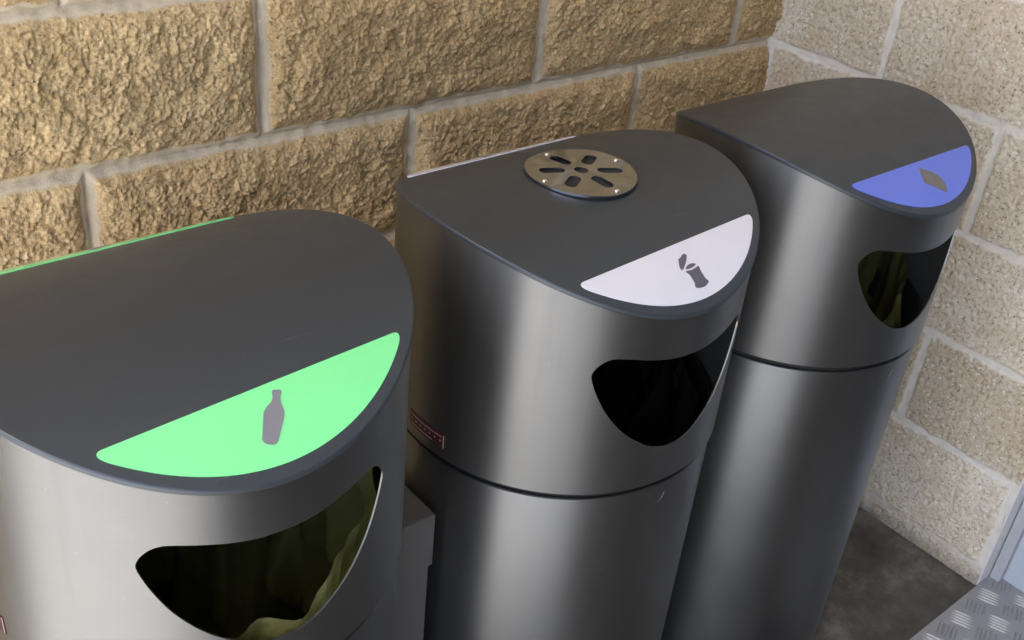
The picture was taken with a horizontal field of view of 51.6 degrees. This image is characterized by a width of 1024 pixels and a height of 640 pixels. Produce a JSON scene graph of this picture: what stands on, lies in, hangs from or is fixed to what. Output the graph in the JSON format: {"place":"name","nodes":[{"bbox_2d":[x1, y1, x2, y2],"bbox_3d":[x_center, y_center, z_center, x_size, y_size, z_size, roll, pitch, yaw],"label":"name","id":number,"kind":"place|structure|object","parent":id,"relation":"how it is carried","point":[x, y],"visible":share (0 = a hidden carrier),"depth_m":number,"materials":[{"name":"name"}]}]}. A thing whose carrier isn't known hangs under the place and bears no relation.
{"place":"outdoors","nodes":[
{"label":"outdoors","id":0,"kind":"place"},
{"bbox_2d":[813,507,976,639],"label":"floor","id":1,"kind":"structure","parent":0,"point":[888,583],"depth_m":1.66,"materials":[{"name":"grey concrete"}]},
{"bbox_2d":[0,209,413,639],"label":"recycling bin","id":2,"kind":"object","parent":1,"relation":"on","point":[235,379],"visible":1,"depth_m":0.69,"materials":[{"name":"brushed stainless steel"},{"name":"dark paint"},{"name":"charcoal paint"}]},
{"bbox_2d":[136,468,376,639],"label":"bin liner","id":3,"kind":"object","parent":2,"relation":"in","point":[281,583],"visible":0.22,"depth_m":1.07,"materials":[{"name":"green plastic"}]},
{"bbox_2d":[394,485,434,639],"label":"steel box","id":4,"kind":"object","parent":1,"relation":"on","point":[416,553],"visible":0.28,"depth_m":1.03,"materials":[{"name":"grey paint"}]},
{"bbox_2d":[395,129,759,639],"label":"recycling bin","id":5,"kind":"object","parent":1,"relation":"on","point":[547,278],"visible":0.99,"depth_m":0.95,"materials":[{"name":"brushed stainless steel"},{"name":"dark paint"},{"name":"charcoal paint"}]},
{"bbox_2d":[661,77,976,639],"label":"recycling bin","id":6,"kind":"object","parent":1,"relation":"on","point":[844,177],"visible":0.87,"depth_m":1.21,"materials":[{"name":"silver metal"}]},
{"bbox_2d":[858,251,907,327],"bbox_3d":[0.325,0.087,1.396,0.317,0.551,0.317,-20,40,-35],"label":"bin liner","id":7,"kind":"object","parent":6,"relation":"in","point":[884,303],"visible":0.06,"depth_m":1.36,"materials":[{"name":"green plastic"}]},
{"bbox_2d":[763,0,1023,584],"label":"block wall","id":8,"kind":"structure","parent":1,"relation":"on","point":[945,484],"depth_m":1.57,"materials":[{"name":"beige stone"}]},
{"bbox_2d":[990,501,1023,592],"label":"wall panel","id":9,"kind":"structure","parent":8,"relation":"attached to","point":[1009,566],"depth_m":1.67,"materials":[{"name":"white metal"}]},
{"bbox_2d":[910,575,1023,639],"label":"walkway","id":10,"kind":"structure","parent":1,"relation":"on","point":[988,608],"depth_m":1.62,"materials":[{"name":"metal"}]},
{"label":"ground","id":11,"kind":"structure","parent":0,"visible":0},
{"bbox_2d":[0,0,782,269],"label":"block wall","id":12,"kind":"structure","parent":11,"relation":"on","point":[122,120],"depth_m":1.19,"materials":[{"name":"beige stone"}]}
]}

